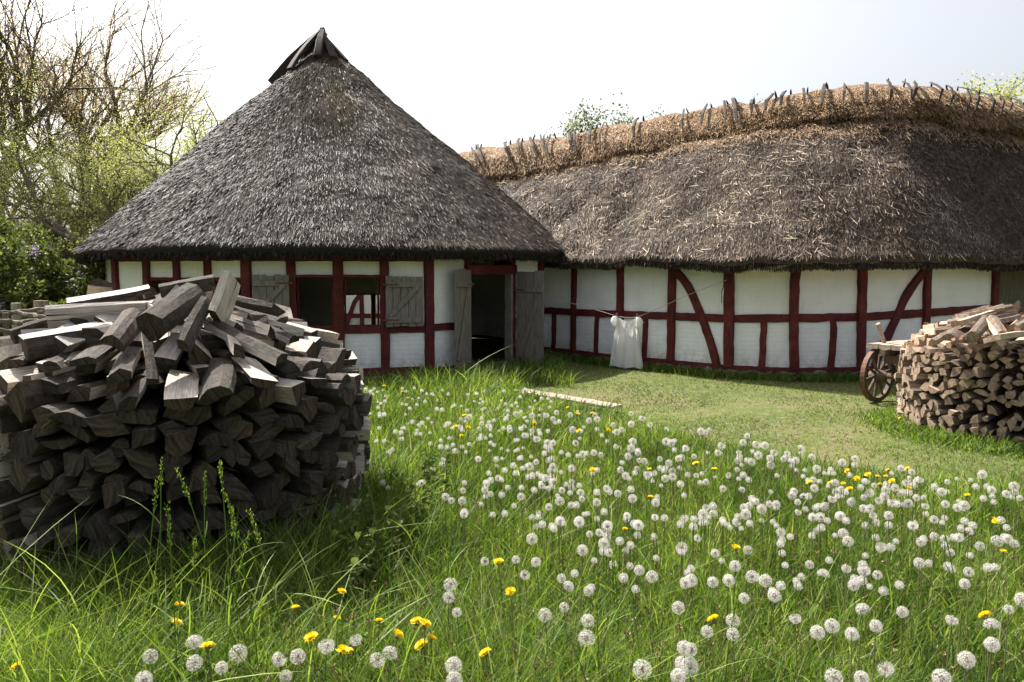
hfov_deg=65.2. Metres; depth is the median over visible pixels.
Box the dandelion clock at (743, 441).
[739,439,746,498]
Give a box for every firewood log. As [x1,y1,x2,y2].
[0,355,50,370]
[0,365,38,394]
[0,439,98,464]
[3,379,70,422]
[7,428,68,456]
[8,352,30,368]
[8,430,22,444]
[8,542,53,561]
[9,318,47,343]
[9,438,101,493]
[18,321,112,341]
[18,495,43,510]
[19,328,55,350]
[20,497,80,532]
[21,330,87,360]
[22,372,44,380]
[31,395,107,427]
[31,420,63,437]
[35,349,84,376]
[37,521,54,547]
[38,537,89,566]
[40,369,109,393]
[40,433,84,448]
[40,455,64,479]
[41,487,70,505]
[43,351,72,372]
[44,322,74,357]
[45,301,146,327]
[47,403,103,426]
[48,473,81,494]
[49,498,103,533]
[50,559,106,595]
[54,331,85,353]
[54,505,103,549]
[58,423,103,442]
[63,436,118,475]
[66,378,132,402]
[67,285,150,303]
[67,486,102,505]
[67,539,89,565]
[68,343,114,366]
[69,299,154,324]
[75,348,119,372]
[77,460,128,491]
[81,437,117,469]
[81,499,124,541]
[82,322,113,346]
[84,413,136,436]
[87,561,118,586]
[88,517,138,555]
[89,444,126,472]
[89,534,129,562]
[94,300,153,322]
[97,385,152,414]
[99,307,142,351]
[101,478,130,508]
[104,351,120,373]
[104,463,139,483]
[106,358,142,398]
[108,346,141,383]
[108,489,162,524]
[111,399,163,424]
[111,433,131,457]
[112,555,137,584]
[117,369,146,411]
[121,434,165,480]
[124,478,149,506]
[127,503,159,562]
[127,538,158,568]
[128,474,162,495]
[129,331,142,347]
[130,361,183,388]
[131,419,161,448]
[134,358,163,375]
[136,283,202,341]
[138,388,163,424]
[140,331,169,357]
[141,332,159,384]
[144,293,164,311]
[146,301,184,325]
[149,491,183,532]
[150,530,188,560]
[153,556,169,577]
[154,332,183,364]
[157,415,187,436]
[158,274,215,296]
[158,353,182,375]
[160,449,191,470]
[162,406,192,422]
[162,425,197,457]
[162,469,193,502]
[163,463,184,483]
[164,369,198,410]
[165,285,179,296]
[166,529,184,543]
[170,317,187,334]
[175,497,194,529]
[176,296,210,352]
[178,364,189,371]
[181,351,208,384]
[181,537,205,576]
[183,402,211,424]
[184,448,216,491]
[184,491,227,530]
[186,338,211,365]
[186,502,210,537]
[191,537,209,557]
[192,439,225,462]
[195,382,219,404]
[195,420,232,445]
[197,329,225,349]
[197,486,221,503]
[199,357,236,400]
[202,314,242,331]
[204,317,287,365]
[205,540,233,572]
[208,270,240,321]
[208,410,241,441]
[208,463,251,500]
[208,520,246,551]
[209,348,236,360]
[210,385,254,415]
[214,457,274,477]
[214,499,238,532]
[217,488,257,517]
[220,440,244,467]
[221,339,270,363]
[222,465,289,489]
[224,332,244,358]
[226,469,281,510]
[227,416,252,439]
[229,315,275,339]
[231,356,277,387]
[232,311,304,335]
[232,313,252,320]
[234,306,287,322]
[234,357,325,377]
[234,405,279,426]
[235,297,285,316]
[235,365,278,382]
[235,372,249,386]
[235,451,250,465]
[235,513,302,536]
[238,437,276,460]
[238,519,270,546]
[243,382,275,409]
[247,501,280,521]
[249,423,283,439]
[250,315,267,323]
[252,453,299,476]
[255,320,299,343]
[256,338,285,351]
[258,356,319,371]
[261,359,299,379]
[267,395,317,422]
[269,535,295,550]
[270,372,326,387]
[271,326,286,346]
[271,437,302,458]
[273,414,303,427]
[274,377,305,405]
[275,431,322,450]
[276,413,295,430]
[276,503,292,517]
[281,489,306,509]
[282,424,319,432]
[282,467,323,494]
[284,350,304,356]
[285,339,314,357]
[286,322,317,336]
[291,322,307,326]
[292,503,318,516]
[296,448,323,463]
[298,488,327,503]
[300,462,330,475]
[303,335,321,358]
[304,383,345,399]
[304,422,320,431]
[310,448,335,463]
[311,412,340,433]
[313,491,335,520]
[314,435,340,453]
[317,347,346,372]
[317,402,334,413]
[318,390,356,405]
[321,341,339,347]
[323,361,336,373]
[323,466,345,485]
[324,373,350,384]
[324,423,344,435]
[330,455,338,466]
[333,406,349,419]
[336,372,360,391]
[338,439,352,451]
[339,403,357,429]
[340,368,358,373]
[345,350,351,359]
[345,411,361,430]
[347,389,354,409]
[354,393,371,415]
[354,394,363,403]
[911,334,919,341]
[911,346,922,353]
[916,337,926,345]
[920,334,938,341]
[920,355,928,361]
[923,324,932,328]
[923,328,933,334]
[924,346,953,357]
[927,338,949,345]
[929,328,956,345]
[934,322,973,333]
[937,340,951,347]
[939,321,946,325]
[939,353,959,361]
[942,325,971,338]
[945,338,976,347]
[947,313,996,323]
[950,310,995,326]
[951,347,966,357]
[955,304,1003,317]
[955,342,975,348]
[956,314,967,317]
[956,323,974,328]
[959,335,967,342]
[959,368,975,378]
[960,353,975,361]
[961,304,991,312]
[964,342,983,353]
[966,315,987,342]
[968,310,1017,315]
[972,309,1015,323]
[974,342,993,352]
[974,350,994,361]
[982,304,1013,312]
[983,330,1023,343]
[984,331,990,336]
[986,315,1007,334]
[988,348,1008,360]
[990,339,1009,350]
[995,312,1011,317]
[999,314,1020,322]
[999,353,1018,363]
[1002,315,1023,325]
[1004,338,1017,350]
[1005,359,1019,368]
[1006,317,1019,331]
[1013,300,1020,308]
[1014,305,1022,312]
[1014,320,1023,330]
[1015,337,1023,343]
[1017,347,1023,358]
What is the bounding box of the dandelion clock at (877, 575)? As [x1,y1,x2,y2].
[873,571,882,634]
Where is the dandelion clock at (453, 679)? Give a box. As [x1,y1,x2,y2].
[446,671,462,681]
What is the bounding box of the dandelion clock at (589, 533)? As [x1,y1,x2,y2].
[576,530,592,578]
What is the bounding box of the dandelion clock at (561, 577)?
[557,573,565,628]
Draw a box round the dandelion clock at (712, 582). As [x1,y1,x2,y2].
[707,577,717,670]
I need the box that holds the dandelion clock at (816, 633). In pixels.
[797,625,824,681]
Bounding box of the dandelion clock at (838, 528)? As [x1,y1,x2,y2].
[835,511,844,559]
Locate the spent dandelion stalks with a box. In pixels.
[228,383,1023,681]
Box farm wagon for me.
[860,322,926,401]
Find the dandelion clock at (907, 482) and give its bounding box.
[902,480,910,534]
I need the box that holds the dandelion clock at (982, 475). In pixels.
[977,470,987,524]
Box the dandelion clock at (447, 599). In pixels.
[442,591,454,637]
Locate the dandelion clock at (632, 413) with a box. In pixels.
[623,411,633,448]
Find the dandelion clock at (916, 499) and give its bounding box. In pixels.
[912,495,919,539]
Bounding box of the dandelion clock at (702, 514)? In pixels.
[698,509,708,569]
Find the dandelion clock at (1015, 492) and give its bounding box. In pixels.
[1012,490,1018,549]
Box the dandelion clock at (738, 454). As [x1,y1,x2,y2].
[736,450,741,491]
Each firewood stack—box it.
[0,278,369,592]
[894,331,1023,447]
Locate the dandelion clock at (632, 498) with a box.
[628,494,637,540]
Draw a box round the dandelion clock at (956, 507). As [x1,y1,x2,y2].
[953,504,961,551]
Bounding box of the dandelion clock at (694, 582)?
[686,573,697,637]
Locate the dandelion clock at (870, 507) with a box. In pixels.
[865,504,874,557]
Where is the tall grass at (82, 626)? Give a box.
[0,346,1023,681]
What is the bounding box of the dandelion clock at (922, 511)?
[920,495,926,535]
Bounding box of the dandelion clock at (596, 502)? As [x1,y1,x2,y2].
[593,498,600,573]
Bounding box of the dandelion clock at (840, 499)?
[837,486,843,528]
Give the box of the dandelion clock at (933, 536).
[930,532,938,622]
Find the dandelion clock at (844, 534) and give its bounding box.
[838,528,848,586]
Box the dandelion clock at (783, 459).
[772,456,786,489]
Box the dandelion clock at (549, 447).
[546,445,553,510]
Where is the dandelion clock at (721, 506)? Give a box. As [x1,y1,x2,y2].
[719,485,725,549]
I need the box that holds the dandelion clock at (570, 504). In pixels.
[568,502,573,548]
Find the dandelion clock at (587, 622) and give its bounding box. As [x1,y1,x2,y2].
[581,614,594,668]
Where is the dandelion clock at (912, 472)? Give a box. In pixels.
[908,469,914,520]
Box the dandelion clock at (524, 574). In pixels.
[520,570,528,627]
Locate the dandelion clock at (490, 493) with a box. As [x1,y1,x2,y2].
[488,491,492,546]
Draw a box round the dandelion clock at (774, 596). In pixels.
[767,589,781,661]
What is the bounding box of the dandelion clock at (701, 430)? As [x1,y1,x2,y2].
[690,427,704,477]
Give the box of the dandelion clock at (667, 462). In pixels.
[666,459,672,522]
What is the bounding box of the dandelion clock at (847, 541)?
[842,535,853,625]
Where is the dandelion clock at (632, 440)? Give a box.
[629,438,636,501]
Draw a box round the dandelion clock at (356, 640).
[350,634,362,680]
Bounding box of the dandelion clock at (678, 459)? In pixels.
[675,455,681,496]
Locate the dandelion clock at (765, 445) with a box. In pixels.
[761,442,768,512]
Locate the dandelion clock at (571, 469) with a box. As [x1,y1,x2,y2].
[568,464,575,501]
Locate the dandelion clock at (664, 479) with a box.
[661,475,668,543]
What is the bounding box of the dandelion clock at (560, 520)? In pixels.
[556,516,563,584]
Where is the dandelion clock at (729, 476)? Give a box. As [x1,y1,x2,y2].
[726,472,731,503]
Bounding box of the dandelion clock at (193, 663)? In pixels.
[186,654,203,681]
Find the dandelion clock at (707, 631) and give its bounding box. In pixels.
[701,625,712,680]
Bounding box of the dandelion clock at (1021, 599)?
[991,593,1023,674]
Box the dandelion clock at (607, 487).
[603,485,609,533]
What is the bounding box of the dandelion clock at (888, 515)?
[884,511,893,576]
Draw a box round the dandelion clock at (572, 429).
[570,426,575,483]
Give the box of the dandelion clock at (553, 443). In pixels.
[550,440,555,465]
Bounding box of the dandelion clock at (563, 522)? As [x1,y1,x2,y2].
[556,516,564,579]
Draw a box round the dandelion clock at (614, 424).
[610,422,615,464]
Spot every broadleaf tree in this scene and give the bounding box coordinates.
[535,94,633,137]
[600,92,667,125]
[920,70,1023,104]
[983,72,1023,102]
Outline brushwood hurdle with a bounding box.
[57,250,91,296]
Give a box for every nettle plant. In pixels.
[328,517,352,573]
[340,513,361,555]
[342,499,364,549]
[345,542,360,591]
[345,542,368,607]
[346,522,370,596]
[358,515,379,592]
[358,541,379,593]
[359,488,380,541]
[364,529,385,597]
[374,523,390,575]
[381,497,411,569]
[388,511,409,555]
[390,510,409,573]
[392,465,407,496]
[394,496,403,528]
[403,467,418,525]
[406,486,427,545]
[409,471,432,540]
[415,451,432,504]
[415,483,439,531]
[416,445,437,489]
[416,446,432,484]
[427,486,438,521]
[428,450,440,499]
[437,456,455,514]
[441,434,456,467]
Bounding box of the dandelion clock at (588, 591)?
[584,585,593,627]
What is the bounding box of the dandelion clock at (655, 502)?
[652,498,659,534]
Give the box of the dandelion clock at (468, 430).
[466,414,471,449]
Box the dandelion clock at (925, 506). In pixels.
[920,503,928,564]
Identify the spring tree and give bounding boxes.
[0,45,225,273]
[0,112,204,255]
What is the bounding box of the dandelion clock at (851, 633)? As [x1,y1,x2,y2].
[845,627,858,681]
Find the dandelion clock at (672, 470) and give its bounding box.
[670,468,675,500]
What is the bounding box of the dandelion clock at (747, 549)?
[743,546,752,615]
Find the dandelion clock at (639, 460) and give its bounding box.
[637,458,640,506]
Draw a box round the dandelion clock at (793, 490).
[790,488,797,530]
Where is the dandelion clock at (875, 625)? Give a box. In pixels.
[869,619,882,681]
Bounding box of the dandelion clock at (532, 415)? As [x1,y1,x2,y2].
[530,413,534,460]
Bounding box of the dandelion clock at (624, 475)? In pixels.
[622,472,629,505]
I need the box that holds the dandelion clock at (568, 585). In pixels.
[564,581,573,647]
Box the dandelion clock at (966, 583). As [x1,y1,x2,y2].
[956,578,970,671]
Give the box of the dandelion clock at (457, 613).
[452,607,461,637]
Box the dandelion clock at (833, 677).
[825,668,842,681]
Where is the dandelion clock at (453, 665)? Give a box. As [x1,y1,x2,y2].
[444,657,461,676]
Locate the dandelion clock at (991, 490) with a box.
[973,486,996,530]
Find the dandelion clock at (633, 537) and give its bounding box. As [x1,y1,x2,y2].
[624,520,643,572]
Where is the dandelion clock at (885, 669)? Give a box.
[877,660,893,681]
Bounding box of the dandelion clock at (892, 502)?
[873,499,897,551]
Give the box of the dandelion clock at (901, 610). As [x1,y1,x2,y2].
[896,606,908,681]
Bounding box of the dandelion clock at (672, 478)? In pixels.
[669,473,676,510]
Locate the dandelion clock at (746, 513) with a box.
[740,509,750,546]
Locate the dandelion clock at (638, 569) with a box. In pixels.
[634,565,644,625]
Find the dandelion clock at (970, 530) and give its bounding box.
[965,527,973,593]
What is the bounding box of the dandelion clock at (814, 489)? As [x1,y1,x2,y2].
[810,484,817,507]
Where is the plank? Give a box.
[514,388,622,408]
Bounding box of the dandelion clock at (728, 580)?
[722,574,734,660]
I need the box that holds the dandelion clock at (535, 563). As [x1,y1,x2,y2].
[531,557,540,619]
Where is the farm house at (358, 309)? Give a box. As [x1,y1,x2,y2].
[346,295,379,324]
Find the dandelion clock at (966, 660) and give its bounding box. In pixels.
[957,651,975,681]
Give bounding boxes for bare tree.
[0,0,194,229]
[0,0,252,238]
[29,107,152,232]
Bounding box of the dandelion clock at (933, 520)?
[929,515,937,600]
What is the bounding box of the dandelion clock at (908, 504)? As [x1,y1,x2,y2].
[904,499,912,552]
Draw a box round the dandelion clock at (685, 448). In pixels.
[672,445,688,517]
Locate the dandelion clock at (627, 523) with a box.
[624,512,630,551]
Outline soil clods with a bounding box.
[592,384,880,443]
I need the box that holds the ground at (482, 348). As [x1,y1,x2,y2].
[36,338,1023,681]
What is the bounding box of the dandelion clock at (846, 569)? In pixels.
[841,564,851,637]
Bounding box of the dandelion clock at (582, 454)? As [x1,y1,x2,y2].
[573,451,585,499]
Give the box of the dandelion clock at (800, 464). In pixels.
[798,452,802,500]
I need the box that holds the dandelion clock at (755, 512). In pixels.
[753,498,758,542]
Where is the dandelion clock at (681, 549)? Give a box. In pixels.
[675,542,687,601]
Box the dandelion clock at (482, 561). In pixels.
[480,557,490,627]
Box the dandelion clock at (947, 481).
[944,479,949,537]
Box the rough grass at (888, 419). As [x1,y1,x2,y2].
[400,348,1023,464]
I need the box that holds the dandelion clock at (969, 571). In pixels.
[963,567,973,650]
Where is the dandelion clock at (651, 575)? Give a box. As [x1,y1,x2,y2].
[645,570,657,656]
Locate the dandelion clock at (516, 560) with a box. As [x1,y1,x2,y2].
[512,555,520,610]
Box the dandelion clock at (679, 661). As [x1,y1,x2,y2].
[675,655,686,681]
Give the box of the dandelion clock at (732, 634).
[726,627,739,681]
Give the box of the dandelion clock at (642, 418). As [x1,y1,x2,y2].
[639,416,644,453]
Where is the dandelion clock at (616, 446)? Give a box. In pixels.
[614,444,618,524]
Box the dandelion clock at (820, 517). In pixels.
[816,513,825,577]
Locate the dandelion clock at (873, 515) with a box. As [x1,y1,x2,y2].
[869,512,876,590]
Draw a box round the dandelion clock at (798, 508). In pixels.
[787,493,807,542]
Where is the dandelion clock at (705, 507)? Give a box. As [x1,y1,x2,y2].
[702,504,709,545]
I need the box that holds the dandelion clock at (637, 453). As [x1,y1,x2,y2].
[635,449,640,476]
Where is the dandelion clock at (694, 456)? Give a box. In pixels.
[691,454,696,492]
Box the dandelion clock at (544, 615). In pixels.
[537,608,551,656]
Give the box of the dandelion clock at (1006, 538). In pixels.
[1002,534,1013,607]
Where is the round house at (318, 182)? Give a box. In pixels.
[71,27,563,377]
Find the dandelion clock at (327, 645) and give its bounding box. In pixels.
[318,639,334,681]
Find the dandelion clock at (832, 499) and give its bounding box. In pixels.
[828,496,835,534]
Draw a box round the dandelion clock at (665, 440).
[662,437,669,486]
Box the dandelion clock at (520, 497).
[517,493,524,540]
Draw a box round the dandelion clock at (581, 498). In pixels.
[579,496,584,561]
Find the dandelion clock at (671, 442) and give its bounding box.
[667,439,674,509]
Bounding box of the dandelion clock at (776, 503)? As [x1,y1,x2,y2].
[772,500,779,540]
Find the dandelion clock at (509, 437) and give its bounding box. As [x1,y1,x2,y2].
[507,426,511,451]
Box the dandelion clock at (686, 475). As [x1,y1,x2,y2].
[683,445,687,504]
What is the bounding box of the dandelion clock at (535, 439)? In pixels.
[533,436,540,472]
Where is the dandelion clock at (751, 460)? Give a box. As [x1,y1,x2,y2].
[747,458,754,501]
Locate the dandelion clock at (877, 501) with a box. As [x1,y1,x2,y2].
[860,497,882,555]
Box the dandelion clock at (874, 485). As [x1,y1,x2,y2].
[857,483,876,526]
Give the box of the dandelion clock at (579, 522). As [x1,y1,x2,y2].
[574,517,584,590]
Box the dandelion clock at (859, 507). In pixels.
[848,495,866,534]
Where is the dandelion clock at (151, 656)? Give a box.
[142,649,157,681]
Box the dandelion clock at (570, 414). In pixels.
[568,412,572,464]
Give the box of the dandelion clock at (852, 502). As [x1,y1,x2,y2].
[847,498,855,564]
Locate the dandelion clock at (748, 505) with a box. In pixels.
[745,502,752,557]
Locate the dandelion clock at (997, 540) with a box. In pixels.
[970,535,1003,611]
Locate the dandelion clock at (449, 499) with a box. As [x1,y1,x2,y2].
[448,498,454,537]
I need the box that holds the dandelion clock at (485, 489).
[482,486,488,535]
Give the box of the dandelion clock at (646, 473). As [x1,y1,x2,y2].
[643,471,651,523]
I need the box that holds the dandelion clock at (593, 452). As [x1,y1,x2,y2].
[591,449,596,466]
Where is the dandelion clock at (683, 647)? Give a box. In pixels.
[677,640,690,679]
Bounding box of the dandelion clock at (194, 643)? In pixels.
[185,634,203,680]
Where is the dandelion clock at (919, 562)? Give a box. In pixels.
[913,558,924,617]
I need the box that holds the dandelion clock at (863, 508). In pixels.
[859,504,867,583]
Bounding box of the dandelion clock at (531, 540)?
[520,532,537,585]
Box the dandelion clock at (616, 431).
[614,429,620,496]
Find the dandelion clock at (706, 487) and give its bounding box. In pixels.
[703,478,708,511]
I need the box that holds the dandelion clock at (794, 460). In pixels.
[792,457,798,500]
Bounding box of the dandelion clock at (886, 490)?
[882,486,889,543]
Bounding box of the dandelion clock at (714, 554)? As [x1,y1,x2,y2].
[711,549,719,609]
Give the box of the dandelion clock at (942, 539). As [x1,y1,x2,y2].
[940,535,949,599]
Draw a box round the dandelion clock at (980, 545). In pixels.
[975,541,984,611]
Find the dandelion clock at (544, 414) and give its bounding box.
[543,413,548,441]
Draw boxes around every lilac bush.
[0,235,61,336]
[9,251,105,308]
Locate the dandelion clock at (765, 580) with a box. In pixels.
[744,574,771,648]
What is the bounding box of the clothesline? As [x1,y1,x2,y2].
[545,280,725,317]
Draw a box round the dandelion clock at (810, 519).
[808,513,817,580]
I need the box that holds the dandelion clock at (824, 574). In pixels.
[817,569,829,656]
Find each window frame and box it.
[149,277,239,280]
[296,274,333,277]
[343,275,379,277]
[346,293,379,294]
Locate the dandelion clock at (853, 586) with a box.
[847,579,859,650]
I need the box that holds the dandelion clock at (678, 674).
[670,668,686,681]
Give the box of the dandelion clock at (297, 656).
[289,649,304,681]
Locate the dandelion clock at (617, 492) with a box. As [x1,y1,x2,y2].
[614,490,620,554]
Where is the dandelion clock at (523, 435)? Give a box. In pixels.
[521,433,527,469]
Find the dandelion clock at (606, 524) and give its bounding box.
[601,520,612,604]
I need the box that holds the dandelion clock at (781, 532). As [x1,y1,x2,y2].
[761,527,785,596]
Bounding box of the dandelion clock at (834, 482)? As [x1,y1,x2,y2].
[832,479,838,537]
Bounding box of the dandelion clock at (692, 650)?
[685,642,696,681]
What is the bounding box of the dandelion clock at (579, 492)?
[577,489,583,557]
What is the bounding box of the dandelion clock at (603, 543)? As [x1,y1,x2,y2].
[598,538,609,591]
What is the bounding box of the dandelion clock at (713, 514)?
[709,510,717,567]
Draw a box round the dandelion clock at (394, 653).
[382,646,397,680]
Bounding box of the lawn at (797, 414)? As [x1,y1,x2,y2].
[481,360,1023,489]
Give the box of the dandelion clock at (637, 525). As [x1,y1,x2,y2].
[633,520,642,584]
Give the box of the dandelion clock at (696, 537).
[680,534,699,599]
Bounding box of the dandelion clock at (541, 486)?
[538,483,544,531]
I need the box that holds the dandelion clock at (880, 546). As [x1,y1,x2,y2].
[856,542,885,625]
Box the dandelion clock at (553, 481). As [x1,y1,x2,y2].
[550,478,555,498]
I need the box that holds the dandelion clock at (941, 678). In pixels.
[931,668,951,681]
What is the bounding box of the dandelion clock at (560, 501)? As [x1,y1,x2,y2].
[555,497,563,566]
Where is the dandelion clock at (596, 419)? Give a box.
[594,416,599,454]
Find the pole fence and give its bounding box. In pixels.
[0,307,45,335]
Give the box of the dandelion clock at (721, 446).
[718,443,725,510]
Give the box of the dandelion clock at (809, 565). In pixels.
[805,560,813,646]
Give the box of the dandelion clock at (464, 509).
[460,508,468,576]
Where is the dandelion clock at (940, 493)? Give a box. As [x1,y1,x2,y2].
[937,487,946,549]
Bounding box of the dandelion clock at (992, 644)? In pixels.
[983,636,1000,681]
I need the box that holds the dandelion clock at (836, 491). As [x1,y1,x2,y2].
[832,488,840,532]
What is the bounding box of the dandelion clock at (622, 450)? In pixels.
[619,427,623,491]
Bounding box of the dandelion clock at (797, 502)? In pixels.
[794,499,800,551]
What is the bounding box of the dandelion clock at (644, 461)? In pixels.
[641,459,647,487]
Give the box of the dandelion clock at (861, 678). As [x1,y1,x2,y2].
[853,670,869,681]
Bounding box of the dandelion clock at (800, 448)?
[798,445,804,497]
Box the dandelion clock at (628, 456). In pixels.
[624,452,631,476]
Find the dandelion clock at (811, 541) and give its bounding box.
[808,514,815,577]
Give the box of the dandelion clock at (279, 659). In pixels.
[272,652,286,681]
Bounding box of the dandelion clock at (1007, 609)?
[1003,605,1013,681]
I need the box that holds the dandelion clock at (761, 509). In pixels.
[757,504,766,555]
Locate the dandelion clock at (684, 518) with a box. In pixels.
[680,514,688,557]
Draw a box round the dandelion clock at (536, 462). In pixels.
[533,459,538,507]
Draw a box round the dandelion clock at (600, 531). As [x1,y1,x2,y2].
[596,529,602,596]
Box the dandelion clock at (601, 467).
[598,452,602,489]
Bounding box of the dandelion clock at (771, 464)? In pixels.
[767,462,774,508]
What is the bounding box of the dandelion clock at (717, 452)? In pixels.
[715,449,720,483]
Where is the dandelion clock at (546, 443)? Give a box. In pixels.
[544,439,550,517]
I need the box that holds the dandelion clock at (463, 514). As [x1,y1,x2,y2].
[460,511,467,569]
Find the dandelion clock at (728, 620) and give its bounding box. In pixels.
[712,614,739,680]
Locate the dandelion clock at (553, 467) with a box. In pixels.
[549,463,555,484]
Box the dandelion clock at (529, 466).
[526,462,532,504]
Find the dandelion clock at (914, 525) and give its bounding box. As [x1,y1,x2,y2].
[907,522,917,580]
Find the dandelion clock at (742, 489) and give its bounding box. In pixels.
[738,487,744,546]
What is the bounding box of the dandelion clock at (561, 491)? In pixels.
[551,487,564,532]
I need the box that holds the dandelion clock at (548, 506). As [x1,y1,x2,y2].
[539,503,552,539]
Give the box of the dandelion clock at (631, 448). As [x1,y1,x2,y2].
[627,444,635,510]
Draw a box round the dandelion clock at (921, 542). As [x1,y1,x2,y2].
[916,537,925,613]
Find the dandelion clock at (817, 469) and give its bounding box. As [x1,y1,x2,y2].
[813,465,820,502]
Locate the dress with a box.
[609,316,642,368]
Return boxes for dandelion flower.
[10,661,20,681]
[172,618,182,671]
[174,601,183,645]
[200,641,215,681]
[287,605,299,668]
[304,631,317,681]
[334,615,340,661]
[335,644,349,681]
[337,588,346,643]
[346,647,352,681]
[376,618,382,668]
[389,629,403,673]
[405,617,421,677]
[415,639,427,680]
[419,618,431,672]
[426,634,436,680]
[453,425,457,470]
[460,434,463,490]
[479,648,490,681]
[494,558,503,630]
[505,587,515,631]
[567,406,568,453]
[570,429,581,476]
[575,412,579,462]
[589,467,595,526]
[606,428,610,481]
[622,527,627,573]
[647,495,652,552]
[692,461,697,507]
[696,614,717,661]
[711,467,716,493]
[732,544,739,595]
[805,480,811,533]
[827,481,831,535]
[841,482,845,527]
[845,486,852,527]
[853,476,860,518]
[864,472,870,514]
[868,475,886,522]
[875,475,880,519]
[877,483,881,519]
[888,478,893,510]
[897,417,900,466]
[964,493,968,537]
[978,611,991,681]
[988,517,997,576]
[991,518,998,562]
[995,549,1007,637]
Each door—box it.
[454,269,474,370]
[513,271,543,366]
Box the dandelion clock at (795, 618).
[789,614,800,680]
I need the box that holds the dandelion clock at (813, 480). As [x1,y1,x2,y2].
[810,477,816,512]
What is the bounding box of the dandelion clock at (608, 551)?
[606,548,611,612]
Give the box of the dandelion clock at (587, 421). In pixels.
[586,418,591,474]
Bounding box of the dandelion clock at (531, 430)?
[530,429,534,482]
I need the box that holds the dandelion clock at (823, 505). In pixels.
[820,502,828,563]
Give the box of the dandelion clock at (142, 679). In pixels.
[134,671,152,681]
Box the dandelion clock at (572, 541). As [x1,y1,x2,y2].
[565,516,583,583]
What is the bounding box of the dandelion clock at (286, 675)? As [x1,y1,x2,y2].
[279,669,291,681]
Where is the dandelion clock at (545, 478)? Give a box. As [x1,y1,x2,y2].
[542,474,548,523]
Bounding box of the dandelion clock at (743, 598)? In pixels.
[739,593,749,666]
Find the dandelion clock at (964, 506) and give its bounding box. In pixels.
[942,501,969,562]
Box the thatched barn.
[458,78,1023,379]
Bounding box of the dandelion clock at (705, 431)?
[704,430,707,467]
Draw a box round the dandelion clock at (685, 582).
[679,577,691,652]
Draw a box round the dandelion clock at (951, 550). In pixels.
[946,548,954,602]
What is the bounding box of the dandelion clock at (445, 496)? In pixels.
[441,493,448,529]
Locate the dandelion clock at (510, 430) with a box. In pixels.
[507,428,512,491]
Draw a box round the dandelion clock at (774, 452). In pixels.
[770,449,777,489]
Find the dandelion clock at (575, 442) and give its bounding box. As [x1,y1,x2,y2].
[572,441,578,516]
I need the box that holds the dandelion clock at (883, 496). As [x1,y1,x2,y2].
[880,492,888,542]
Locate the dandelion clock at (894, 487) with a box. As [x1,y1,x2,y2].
[891,484,898,535]
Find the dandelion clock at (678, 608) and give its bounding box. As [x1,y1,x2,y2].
[672,601,684,656]
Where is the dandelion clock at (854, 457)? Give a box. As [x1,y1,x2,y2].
[852,456,858,497]
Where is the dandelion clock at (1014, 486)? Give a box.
[1008,481,1019,544]
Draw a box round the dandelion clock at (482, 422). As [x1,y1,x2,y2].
[479,421,484,479]
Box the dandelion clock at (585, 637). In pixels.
[578,629,594,681]
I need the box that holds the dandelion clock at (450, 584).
[440,578,456,626]
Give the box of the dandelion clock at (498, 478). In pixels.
[495,475,502,531]
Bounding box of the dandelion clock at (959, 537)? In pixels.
[938,533,963,580]
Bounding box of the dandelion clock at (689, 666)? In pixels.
[680,656,698,681]
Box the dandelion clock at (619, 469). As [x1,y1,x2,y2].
[617,466,623,506]
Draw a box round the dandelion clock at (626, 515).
[624,513,629,580]
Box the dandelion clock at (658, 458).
[648,456,662,505]
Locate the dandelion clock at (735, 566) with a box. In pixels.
[729,561,740,606]
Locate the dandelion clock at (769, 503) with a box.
[765,501,771,556]
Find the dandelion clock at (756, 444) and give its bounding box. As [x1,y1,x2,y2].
[743,441,760,500]
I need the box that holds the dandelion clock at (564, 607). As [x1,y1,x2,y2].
[559,602,568,653]
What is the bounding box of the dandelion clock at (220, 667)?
[214,660,227,681]
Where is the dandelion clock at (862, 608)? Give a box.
[856,602,869,677]
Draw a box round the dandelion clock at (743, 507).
[727,504,747,570]
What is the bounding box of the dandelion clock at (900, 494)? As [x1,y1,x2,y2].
[897,491,903,548]
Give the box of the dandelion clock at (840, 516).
[836,512,845,570]
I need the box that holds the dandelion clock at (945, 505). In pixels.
[941,500,948,543]
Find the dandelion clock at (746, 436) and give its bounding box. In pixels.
[744,433,749,478]
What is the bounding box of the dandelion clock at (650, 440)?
[647,422,652,478]
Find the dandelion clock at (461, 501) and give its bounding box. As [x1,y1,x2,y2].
[458,497,465,552]
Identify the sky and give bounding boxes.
[0,0,1023,239]
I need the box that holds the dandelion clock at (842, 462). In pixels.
[838,459,846,508]
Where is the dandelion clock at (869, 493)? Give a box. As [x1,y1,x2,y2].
[864,488,873,515]
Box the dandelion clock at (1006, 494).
[1002,490,1010,533]
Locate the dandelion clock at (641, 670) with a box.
[633,659,651,681]
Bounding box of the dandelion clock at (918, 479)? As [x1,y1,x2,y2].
[916,477,923,525]
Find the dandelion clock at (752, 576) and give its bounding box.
[746,570,758,629]
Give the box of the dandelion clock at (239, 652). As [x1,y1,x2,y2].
[229,643,247,681]
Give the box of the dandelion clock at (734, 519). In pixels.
[732,518,739,571]
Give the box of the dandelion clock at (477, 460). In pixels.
[476,456,480,487]
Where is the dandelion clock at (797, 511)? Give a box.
[795,509,800,571]
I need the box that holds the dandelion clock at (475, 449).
[471,427,481,485]
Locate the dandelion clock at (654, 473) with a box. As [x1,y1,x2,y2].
[652,470,656,520]
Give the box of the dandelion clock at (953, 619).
[945,615,958,675]
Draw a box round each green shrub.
[0,207,64,264]
[19,227,84,253]
[49,294,82,304]
[51,229,101,278]
[68,276,100,296]

